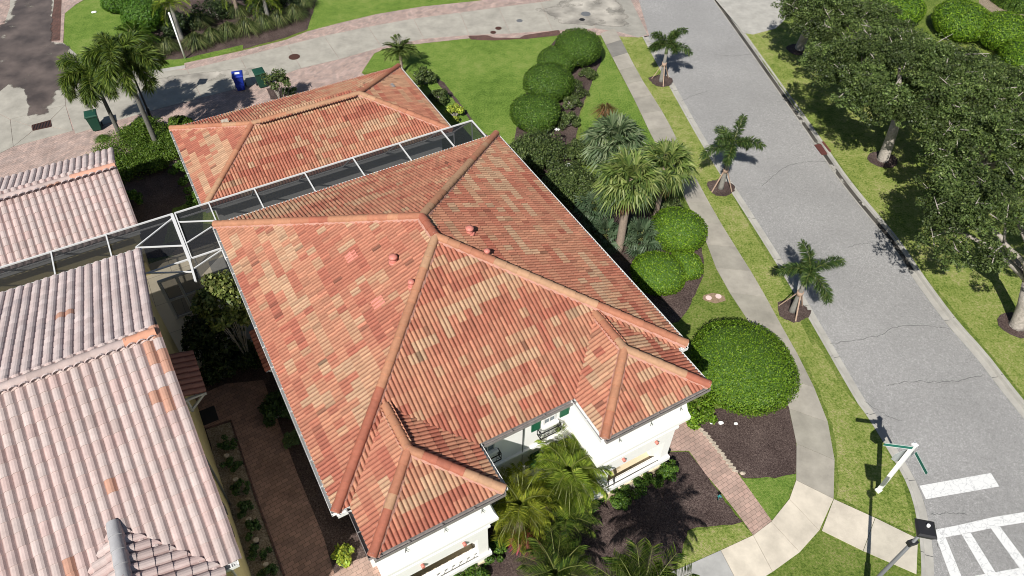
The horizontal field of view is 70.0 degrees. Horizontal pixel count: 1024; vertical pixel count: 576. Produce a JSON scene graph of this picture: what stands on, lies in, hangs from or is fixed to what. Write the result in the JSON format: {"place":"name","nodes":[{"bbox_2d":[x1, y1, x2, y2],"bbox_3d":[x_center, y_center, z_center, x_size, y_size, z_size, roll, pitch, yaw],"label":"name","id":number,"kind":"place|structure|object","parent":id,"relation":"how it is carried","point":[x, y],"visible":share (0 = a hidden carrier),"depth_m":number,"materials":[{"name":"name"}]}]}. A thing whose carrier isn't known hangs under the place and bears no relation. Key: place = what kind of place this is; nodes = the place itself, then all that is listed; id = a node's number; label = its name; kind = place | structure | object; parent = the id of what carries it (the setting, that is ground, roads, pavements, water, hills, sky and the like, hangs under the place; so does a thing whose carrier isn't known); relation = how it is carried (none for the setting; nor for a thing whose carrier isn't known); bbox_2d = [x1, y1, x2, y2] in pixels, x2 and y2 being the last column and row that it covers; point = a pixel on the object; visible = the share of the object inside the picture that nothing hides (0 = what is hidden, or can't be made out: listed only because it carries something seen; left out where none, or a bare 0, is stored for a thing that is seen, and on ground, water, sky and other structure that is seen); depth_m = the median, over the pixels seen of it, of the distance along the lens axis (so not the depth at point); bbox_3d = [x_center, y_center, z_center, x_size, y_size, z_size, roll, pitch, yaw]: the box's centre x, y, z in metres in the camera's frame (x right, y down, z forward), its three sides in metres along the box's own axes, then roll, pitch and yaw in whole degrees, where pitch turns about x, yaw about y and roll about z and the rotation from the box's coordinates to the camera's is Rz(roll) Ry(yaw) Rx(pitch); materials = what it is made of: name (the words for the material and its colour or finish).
{"place":"outdoors","nodes":[
{"label":"outdoors","id":0,"kind":"place"},
{"bbox_2d":[51,0,81,42],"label":"paver lane","id":1,"kind":"structure","parent":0,"point":[66,5],"depth_m":51.46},
{"bbox_2d":[51,0,61,40],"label":"dark paver strip","id":2,"kind":"object","parent":1,"relation":"on","point":[56,23],"visible":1,"depth_m":50.29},
{"bbox_2d":[64,0,124,54],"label":"island lawn","id":3,"kind":"structure","parent":0,"point":[83,23],"depth_m":50.15,"materials":[{"name":"green plant"}]},
{"bbox_2d":[146,253,234,370],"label":"patio","id":4,"kind":"structure","parent":0,"point":[173,325],"depth_m":33.04,"materials":[{"name":"concrete"}]},
{"bbox_2d":[0,213,191,291],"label":"pool cage","id":5,"kind":"object","parent":4,"relation":"on","point":[157,241],"visible":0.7,"depth_m":28.21,"materials":[{"name":"grey"}]},
{"bbox_2d":[157,269,203,318],"bbox_3d":[-14.197,0.263,31.804,1.636,2.420,0.136,-22,52,-20],"label":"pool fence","id":6,"kind":"object","parent":4,"relation":"on","point":[178,291],"visible":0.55,"depth_m":31.59,"materials":[{"name":"grey"}]},
{"bbox_2d":[180,313,248,370],"bbox_3d":[-12.191,2.065,29.934,2.570,2.882,2.832,-33,56,-27],"label":"shrub","id":7,"kind":"object","parent":4,"relation":"on","point":[199,335],"visible":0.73,"depth_m":29.21,"materials":[{"name":"green plant"}]},
{"bbox_2d":[137,0,315,59],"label":"garden bed","id":8,"kind":"object","parent":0,"point":[277,33],"visible":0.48,"depth_m":49.47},
{"bbox_2d":[113,19,161,47],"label":"spiky palm","id":9,"kind":"object","parent":8,"relation":"on","point":[141,28],"visible":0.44,"depth_m":46.64,"materials":[{"name":"green plant"}]},
{"bbox_2d":[119,0,166,28],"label":"round shrub","id":10,"kind":"object","parent":8,"relation":"on","point":[140,10],"visible":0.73,"depth_m":48.22,"materials":[{"name":"green plant"}]},
{"bbox_2d":[150,0,190,40],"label":"garden palm","id":11,"kind":"object","parent":8,"relation":"on","point":[169,4],"visible":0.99,"depth_m":46.82,"materials":[{"name":"green plant"}]},
{"bbox_2d":[179,31,214,52],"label":"grass clump","id":12,"kind":"object","parent":8,"relation":"on","point":[194,39],"visible":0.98,"depth_m":47.54,"materials":[{"name":"green plant"}]},
{"bbox_2d":[153,45,242,67],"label":"garden bed grass","id":13,"kind":"structure","parent":8,"relation":"on","point":[176,62],"depth_m":47.29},
{"bbox_2d":[189,0,234,23],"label":"dark shrub","id":14,"kind":"object","parent":8,"relation":"on","point":[217,8],"visible":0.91,"depth_m":50.19,"materials":[{"name":"green plant"}]},
{"bbox_2d":[0,0,648,154],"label":"paver base","id":15,"kind":"object","parent":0,"point":[636,4],"visible":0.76,"depth_m":47.47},
{"bbox_2d":[0,52,373,177],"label":"paver apron","id":16,"kind":"object","parent":15,"relation":"on","point":[29,156],"visible":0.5,"depth_m":43.18,"materials":[{"name":"brick"}]},
{"bbox_2d":[260,68,290,97],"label":"young tree","id":17,"kind":"object","parent":16,"relation":"on","point":[278,75],"visible":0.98,"depth_m":42.24,"materials":[{"name":"green plant"}]},
{"bbox_2d":[0,0,646,152],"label":"alley concrete","id":18,"kind":"object","parent":15,"relation":"on","point":[14,106],"visible":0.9,"depth_m":47.41,"materials":[{"name":"concrete"}]},
{"bbox_2d":[0,0,69,115],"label":"wet stain","id":19,"kind":"object","parent":18,"relation":"on","point":[27,57],"visible":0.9,"depth_m":47.39,"materials":[{"name":"concrete"}]},
{"bbox_2d":[140,68,251,89],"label":"alley stain","id":20,"kind":"object","parent":18,"relation":"on","point":[178,80],"visible":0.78,"depth_m":45.58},
{"bbox_2d":[536,0,627,26],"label":"alley mouth stain","id":21,"kind":"object","parent":18,"relation":"on","point":[564,13],"visible":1,"depth_m":51.73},
{"bbox_2d":[184,0,549,66],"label":"paver border","id":22,"kind":"object","parent":15,"relation":"on","point":[399,15],"visible":1,"depth_m":50.87,"materials":[{"name":"brick"}]},
{"bbox_2d":[375,28,599,51],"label":"paver edge","id":23,"kind":"object","parent":15,"relation":"on","point":[510,35],"visible":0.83,"depth_m":49.36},
{"bbox_2d":[307,0,479,30],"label":"lawn","id":24,"kind":"structure","parent":0,"point":[328,13],"depth_m":51.98,"materials":[{"name":"green plant"}]},
{"bbox_2d":[362,35,594,144],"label":"side lawn","id":25,"kind":"structure","parent":0,"point":[482,80],"depth_m":46.56,"materials":[{"name":"green plant"}]},
{"bbox_2d":[63,0,920,575],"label":"lawn","id":26,"kind":"structure","parent":0,"point":[821,552],"depth_m":29.41,"materials":[{"name":"green plant"}]},
{"bbox_2d":[0,147,149,275],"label":"garage","id":27,"kind":"structure","parent":26,"relation":"on","point":[54,206],"depth_m":31.80,"materials":[{"name":"tile"}]},
{"bbox_2d":[0,247,250,575],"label":"yellow house","id":28,"kind":"structure","parent":26,"relation":"on","point":[108,466],"depth_m":20.16,"materials":[{"name":"tile"}]},
{"bbox_2d":[121,166,193,222],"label":"side yard mulch","id":29,"kind":"object","parent":26,"relation":"on","point":[163,193],"visible":0.25,"depth_m":38.23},
{"bbox_2d":[54,51,133,134],"bbox_3d":[-22.405,-10.460,39.769,3.586,5.167,3.520,29,54,23],"label":"foxtail palm","id":30,"kind":"object","parent":29,"relation":"on","point":[74,75],"visible":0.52,"depth_m":38.31,"materials":[{"name":"green plant"}]},
{"bbox_2d":[85,127,159,184],"bbox_3d":[-21.006,-7.295,39.368,3.960,1.473,4.204,1,48,0],"label":"leafy mound","id":31,"kind":"object","parent":29,"relation":"on","point":[121,160],"visible":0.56,"depth_m":39.20,"materials":[{"name":"green plant"}]},
{"bbox_2d":[78,29,169,144],"bbox_3d":[-19.279,-9.921,37.905,3.854,7.241,3.744,23,51,19],"label":"foxtail palm","id":32,"kind":"object","parent":29,"relation":"on","point":[121,55],"visible":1,"depth_m":35.99,"materials":[{"name":"green plant"}]},
{"bbox_2d":[119,115,166,144],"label":"leafy mound","id":33,"kind":"object","parent":29,"relation":"on","point":[138,126],"visible":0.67,"depth_m":40.75,"materials":[{"name":"green plant"}]},
{"bbox_2d":[125,144,172,173],"bbox_3d":[-19.612,-7.006,39.377,2.501,1.085,2.216,1,48,0],"label":"leafy mound","id":34,"kind":"object","parent":29,"relation":"on","point":[154,164],"visible":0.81,"depth_m":39.02,"materials":[{"name":"green plant"}]},
{"bbox_2d":[148,127,179,161],"bbox_3d":[-18.758,-7.941,40.067,2.718,1.350,2.855,1,48,0],"label":"leafy mound","id":35,"kind":"object","parent":29,"relation":"on","point":[165,139],"visible":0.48,"depth_m":39.58,"materials":[{"name":"green plant"}]},
{"bbox_2d":[204,347,365,572],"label":"passage mulch","id":36,"kind":"object","parent":26,"relation":"on","point":[335,530],"visible":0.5,"depth_m":26.98,"materials":[{"name":"soil"}]},
{"bbox_2d":[189,270,252,355],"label":"magnolia tree","id":37,"kind":"object","parent":36,"relation":"on","point":[222,286],"visible":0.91,"depth_m":27.12,"materials":[{"name":"green plant"}]},
{"bbox_2d":[206,422,282,575],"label":"gravel bed","id":38,"kind":"object","parent":36,"relation":"on","point":[226,474],"visible":0.71,"depth_m":26.70,"materials":[{"name":"gravel"}]},
{"bbox_2d":[206,420,284,575],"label":"bed edging","id":39,"kind":"object","parent":38,"relation":"on","point":[278,559],"visible":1,"depth_m":26.83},
{"bbox_2d":[195,380,334,575],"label":"passage walk","id":40,"kind":"structure","parent":36,"relation":"on","point":[294,528],"depth_m":27.20,"materials":[{"name":"brick"}]},
{"bbox_2d":[257,389,290,427],"bbox_3d":[-9.239,4.759,28.661,1.698,1.184,1.549,35,56,28],"label":"loose shrub","id":41,"kind":"object","parent":36,"relation":"on","point":[270,405],"visible":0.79,"depth_m":28.32,"materials":[{"name":"green plant"}]},
{"bbox_2d":[330,543,354,567],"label":"yellow shrub","id":42,"kind":"object","parent":36,"relation":"on","point":[342,553],"visible":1,"depth_m":24.96,"materials":[{"name":"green plant"}]},
{"bbox_2d":[332,556,380,575],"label":"porch step pavers","id":43,"kind":"object","parent":36,"relation":"on","point":[361,567],"visible":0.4,"depth_m":24.97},
{"bbox_2d":[168,63,450,203],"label":"garage","id":44,"kind":"structure","parent":26,"relation":"on","point":[235,151],"depth_m":35.76,"materials":[{"name":"tile"}]},
{"bbox_2d":[170,120,485,282],"bbox_3d":[-7.383,-3.096,33.175,13.772,5.065,6.432,-22,52,-20],"label":"pool cage","id":45,"kind":"object","parent":26,"relation":"on","point":[199,240],"visible":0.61,"depth_m":30.96,"materials":[{"name":"grey"}]},
{"bbox_2d":[380,34,420,69],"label":"pygmy palm","id":46,"kind":"object","parent":26,"relation":"on","point":[403,47],"visible":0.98,"depth_m":44.86,"materials":[{"name":"green plant"}]},
{"bbox_2d":[212,130,711,575],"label":"white house","id":47,"kind":"structure","parent":26,"relation":"on","point":[440,338],"depth_m":23.59,"materials":[{"name":"tile"}]},
{"bbox_2d":[428,37,703,322],"bbox_3d":[5.570,-8.225,41.454,12.104,0.001,24.798,-22,52,-20],"label":"hedge mulch bed","id":48,"kind":"object","parent":26,"relation":"on","point":[673,308],"visible":0.3,"depth_m":36.35,"materials":[{"name":"soil"}]},
{"bbox_2d":[509,92,561,132],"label":"round shrub","id":49,"kind":"object","parent":48,"relation":"on","point":[538,110],"visible":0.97,"depth_m":41.18,"materials":[{"name":"green plant"}]},
{"bbox_2d":[507,126,571,177],"bbox_3d":[1.334,-7.476,39.370,4.019,2.083,3.302,1,48,0],"label":"loose shrub","id":50,"kind":"object","parent":48,"relation":"on","point":[526,147],"visible":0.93,"depth_m":38.97,"materials":[{"name":"green plant"}]},
{"bbox_2d":[522,61,575,100],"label":"round shrub","id":51,"kind":"object","parent":48,"relation":"on","point":[554,79],"visible":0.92,"depth_m":43.30,"materials":[{"name":"green plant"}]},
{"bbox_2d":[536,45,576,71],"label":"round shrub","id":52,"kind":"object","parent":48,"relation":"on","point":[554,53],"visible":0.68,"depth_m":45.45,"materials":[{"name":"green plant"}]},
{"bbox_2d":[541,160,597,205],"bbox_3d":[2.959,-5.507,37.831,3.020,1.720,3.144,25,52,20],"label":"loose shrub","id":53,"kind":"object","parent":48,"relation":"on","point":[559,178],"visible":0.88,"depth_m":37.42,"materials":[{"name":"green plant"}]},
{"bbox_2d":[555,27,602,66],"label":"round shrub","id":54,"kind":"object","parent":48,"relation":"on","point":[582,47],"visible":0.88,"depth_m":45.75,"materials":[{"name":"green plant"}]},
{"bbox_2d":[562,136,596,166],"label":"loose shrub","id":55,"kind":"object","parent":48,"relation":"on","point":[579,145],"visible":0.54,"depth_m":39.61,"materials":[{"name":"green plant"}]},
{"bbox_2d":[560,176,602,218],"bbox_3d":[3.747,-4.747,37.242,2.735,1.577,2.942,1,48,0],"label":"loose shrub","id":56,"kind":"object","parent":48,"relation":"on","point":[584,188],"visible":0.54,"depth_m":36.89,"materials":[{"name":"green plant"}]},
{"bbox_2d":[572,189,617,228],"bbox_3d":[4.168,-4.089,36.498,2.394,1.525,2.714,1,48,0],"label":"palmetto","id":57,"kind":"object","parent":48,"relation":"on","point":[579,209],"visible":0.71,"depth_m":36.27,"materials":[{"name":"green plant"}]},
{"bbox_2d":[584,218,620,253],"bbox_3d":[4.544,-2.754,35.397,2.083,1.409,2.490,1,48,0],"label":"palmetto","id":58,"kind":"object","parent":48,"relation":"on","point":[611,226],"visible":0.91,"depth_m":35.23,"materials":[{"name":"green plant"}]},
{"bbox_2d":[579,108,650,177],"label":"sabal palm","id":59,"kind":"object","parent":48,"relation":"on","point":[615,128],"visible":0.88,"depth_m":35.04,"materials":[{"name":"green plant"}]},
{"bbox_2d":[590,145,668,252],"bbox_3d":[5.218,-3.841,33.604,3.578,5.786,3.653,1,48,0],"label":"sabal palm","id":60,"kind":"object","parent":48,"relation":"on","point":[643,171],"visible":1,"depth_m":31.88,"materials":[{"name":"green plant"}]},
{"bbox_2d":[617,215,663,259],"bbox_3d":[6.219,-2.628,35.138,2.309,1.592,2.552,-19,51,-17],"label":"palmetto","id":61,"kind":"object","parent":48,"relation":"on","point":[645,226],"visible":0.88,"depth_m":34.93,"materials":[{"name":"green plant"}]},
{"bbox_2d":[629,250,686,296],"bbox_3d":[6.731,-0.743,33.616,2.612,1.424,2.564,1,48,0],"label":"round shrub","id":62,"kind":"object","parent":48,"relation":"on","point":[659,273],"visible":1,"depth_m":33.05,"materials":[{"name":"green plant"}]},
{"bbox_2d":[636,137,700,218],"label":"sabal palm","id":63,"kind":"object","parent":48,"relation":"on","point":[666,154],"visible":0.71,"depth_m":33.55,"materials":[{"name":"green plant"}]},
{"bbox_2d":[651,206,707,252],"bbox_3d":[8.061,-2.811,35.299,2.791,1.682,2.727,1,48,0],"label":"round shrub","id":64,"kind":"object","parent":48,"relation":"on","point":[682,228],"visible":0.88,"depth_m":34.66,"materials":[{"name":"green plant"}]},
{"bbox_2d":[671,249,703,280],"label":"round shrub","id":65,"kind":"object","parent":48,"relation":"on","point":[691,262],"visible":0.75,"depth_m":33.77,"materials":[{"name":"green plant"}]},
{"bbox_2d":[485,452,742,575],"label":"front mulch bed","id":66,"kind":"object","parent":26,"relation":"on","point":[668,513],"visible":0.43,"depth_m":26.25,"materials":[{"name":"soil"}]},
{"bbox_2d":[484,535,507,564],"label":"shrub","id":67,"kind":"object","parent":66,"relation":"on","point":[494,546],"visible":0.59,"depth_m":25.06,"materials":[{"name":"green plant"}]},
{"bbox_2d":[490,462,562,554],"bbox_3d":[0.342,7.601,24.634,2.742,3.496,2.851,-19,50,-17],"label":"date palm","id":68,"kind":"object","parent":66,"relation":"on","point":[519,503],"visible":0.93,"depth_m":23.73,"materials":[{"name":"green plant"}]},
{"bbox_2d":[516,524,596,575],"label":"date palm","id":69,"kind":"object","parent":66,"relation":"on","point":[561,567],"visible":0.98,"depth_m":23.18,"materials":[{"name":"green plant"}]},
{"bbox_2d":[530,484,602,546],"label":"date palm","id":70,"kind":"object","parent":66,"relation":"on","point":[566,525],"visible":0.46,"depth_m":24.41,"materials":[{"name":"green plant"}]},
{"bbox_2d":[524,425,613,520],"bbox_3d":[1.887,6.778,25.138,3.093,3.888,3.198,1,48,0],"label":"date palm","id":71,"kind":"object","parent":66,"relation":"on","point":[571,467],"visible":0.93,"depth_m":24.21,"materials":[{"name":"green plant"}]},
{"bbox_2d":[579,538,699,575],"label":"date palm","id":72,"kind":"object","parent":66,"relation":"on","point":[620,567],"visible":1,"depth_m":19.73,"materials":[{"name":"green plant"}]},
{"bbox_2d":[578,39,680,196],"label":"side strip grass","id":73,"kind":"structure","parent":26,"relation":"on","point":[608,86],"depth_m":44.51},
{"bbox_2d":[647,27,692,86],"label":"young palm","id":74,"kind":"object","parent":26,"relation":"on","point":[671,43],"visible":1,"depth_m":43.86,"materials":[{"name":"green plant"}]},
{"bbox_2d":[677,522,752,568],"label":"grass","id":75,"kind":"structure","parent":26,"relation":"on","point":[702,543],"depth_m":25.80,"materials":[{"name":"green plant"}]},
{"bbox_2d":[619,36,811,357],"bbox_3d":[10.244,-7.212,40.590,1.676,0.001,28.247,-7,48,-7],"label":"dry strip","id":76,"kind":"object","parent":26,"relation":"on","point":[734,222],"visible":0.86,"depth_m":37.96,"materials":[{"name":"green plant"}]},
{"bbox_2d":[778,299,810,322],"bbox_3d":[12.675,1.039,33.049,1.474,0.001,1.373,35,56,27],"label":"tree mulch ring","id":77,"kind":"object","parent":76,"relation":"on","point":[804,312],"visible":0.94,"depth_m":32.99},
{"bbox_2d":[776,239,847,320],"bbox_3d":[12.769,-0.106,31.709,2.759,3.667,2.903,29,53,23],"label":"young palm","id":78,"kind":"object","parent":77,"relation":"on","point":[807,269],"visible":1,"depth_m":30.96,"materials":[{"name":"green plant"}]},
{"bbox_2d":[669,422,771,534],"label":"brick walk","id":79,"kind":"structure","parent":26,"relation":"on","point":[733,488],"depth_m":27.49,"materials":[{"name":"brick"}]},
{"bbox_2d":[698,113,766,191],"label":"young palm","id":80,"kind":"object","parent":26,"relation":"on","point":[724,138],"visible":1,"depth_m":36.48,"materials":[{"name":"green plant"}]},
{"bbox_2d":[690,318,802,418],"bbox_3d":[9.447,3.133,29.694,4.490,1.986,4.702,1,48,0],"label":"round shrub","id":81,"kind":"object","parent":26,"relation":"on","point":[749,368],"visible":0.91,"depth_m":28.86,"materials":[{"name":"green plant"}]},
{"bbox_2d":[698,405,795,477],"bbox_3d":[9.090,5.950,28.530,4.255,0.001,3.366,1,48,0],"label":"entry mulch bed","id":82,"kind":"object","parent":26,"relation":"on","point":[759,446],"visible":0.69,"depth_m":28.50,"materials":[{"name":"soil"}]},
{"bbox_2d":[686,397,717,430],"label":"shrub","id":83,"kind":"object","parent":82,"relation":"on","point":[702,415],"visible":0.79,"depth_m":28.87,"materials":[{"name":"green plant"}]},
{"bbox_2d":[802,343,914,532],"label":"corner grass","id":84,"kind":"structure","parent":26,"relation":"on","point":[865,464],"depth_m":28.09,"materials":[{"name":"plant"}]},
{"bbox_2d":[875,442,927,493],"bbox_3d":[13.284,6.657,25.631,1.346,3.413,1.076,1,48,0],"label":"street sign","id":85,"kind":"object","parent":84,"relation":"on","point":[901,457],"visible":1,"depth_m":25.27,"materials":[{"name":"metal"}]},
{"bbox_2d":[877,518,936,575],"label":"street lamp","id":86,"kind":"object","parent":26,"relation":"on","point":[925,529],"visible":1,"depth_m":21.32,"materials":[{"name":"grey"}]},
{"bbox_2d":[716,0,793,33],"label":"opposite drive","id":87,"kind":"structure","parent":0,"point":[754,16],"depth_m":51.88,"materials":[{"name":"concrete"}]},
{"bbox_2d":[600,28,917,575],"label":"sidewalk","id":88,"kind":"structure","parent":0,"point":[789,531],"depth_m":27.60,"materials":[{"name":"concrete"}]},
{"bbox_2d":[742,474,795,519],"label":"walk side grass","id":89,"kind":"structure","parent":0,"point":[770,494],"depth_m":27.10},
{"bbox_2d":[639,0,1023,575],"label":"road","id":90,"kind":"structure","parent":0,"point":[953,429],"depth_m":33.57,"materials":[{"name":"asphalt"}]},
{"bbox_2d":[642,36,933,575],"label":"kerb","id":91,"kind":"structure","parent":90,"relation":"on","point":[927,564],"depth_m":31.25,"materials":[{"name":"concrete"}]},
{"bbox_2d":[714,0,1023,417],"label":"kerb","id":92,"kind":"structure","parent":90,"relation":"on","point":[1002,382],"depth_m":34.55,"materials":[{"name":"concrete"}]},
{"bbox_2d":[715,0,913,269],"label":"gutter silt","id":93,"kind":"object","parent":92,"relation":"on","point":[875,220],"visible":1,"depth_m":42.14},
{"bbox_2d":[920,473,1023,575],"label":"crosswalk markings","id":94,"kind":"object","parent":90,"relation":"on","point":[962,485],"visible":0.86,"depth_m":26.31,"materials":[{"name":"paint"}]},
{"bbox_2d":[746,0,1023,398],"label":"verge lawn","id":95,"kind":"structure","parent":0,"point":[925,24],"depth_m":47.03,"materials":[{"name":"green plant"}]},
{"bbox_2d":[771,0,888,50],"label":"oak tree","id":96,"kind":"object","parent":95,"relation":"on","point":[807,11],"visible":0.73,"depth_m":41.79,"materials":[{"name":"green plant"}]},
{"bbox_2d":[804,0,929,72],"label":"oak tree","id":97,"kind":"object","parent":95,"relation":"on","point":[883,18],"visible":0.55,"depth_m":40.62,"materials":[{"name":"green plant"}]},
{"bbox_2d":[871,0,926,25],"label":"round shrub","id":98,"kind":"object","parent":95,"relation":"on","point":[915,10],"visible":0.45,"depth_m":49.28,"materials":[{"name":"green plant"}]},
{"bbox_2d":[797,25,1010,162],"bbox_3d":[19.888,-9.410,38.002,9.362,7.059,8.642,-9,48,-9],"label":"oak tree","id":99,"kind":"object","parent":95,"relation":"on","point":[882,50],"visible":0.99,"depth_m":35.56,"materials":[{"name":"green plant"}]},
{"bbox_2d":[888,48,1003,108],"bbox_3d":[23.791,-10.748,40.460,6.540,5.302,6.247,-19,51,-17],"label":"oak tree","id":100,"kind":"object","parent":95,"relation":"on","point":[909,82],"visible":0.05,"depth_m":39.05,"materials":[{"name":"green plant"}]},
{"bbox_2d":[931,0,989,41],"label":"round shrub","id":101,"kind":"object","parent":95,"relation":"on","point":[963,20],"visible":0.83,"depth_m":48.52,"materials":[{"name":"green plant"}]},
{"bbox_2d":[913,157,1023,331],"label":"oak tree","id":102,"kind":"object","parent":95,"relation":"on","point":[961,194],"visible":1,"depth_m":29.32,"materials":[{"name":"green plant"}]},
{"bbox_2d":[916,99,1023,191],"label":"oak tree","id":103,"kind":"object","parent":95,"relation":"on","point":[1005,133],"visible":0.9,"depth_m":33.14,"materials":[{"name":"green plant"}]},
{"bbox_2d":[952,60,1023,125],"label":"oak tree","id":104,"kind":"object","parent":95,"relation":"on","point":[1015,85],"visible":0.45,"depth_m":35.73,"materials":[{"name":"green plant"}]},
{"bbox_2d":[978,10,1023,51],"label":"round shrub","id":105,"kind":"object","parent":95,"relation":"on","point":[1003,27],"visible":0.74,"depth_m":47.66,"materials":[{"name":"green plant"}]},
{"bbox_2d":[996,38,1023,66],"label":"round shrub","id":106,"kind":"object","parent":95,"relation":"on","point":[1011,52],"visible":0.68,"depth_m":45.67,"materials":[{"name":"green plant"}]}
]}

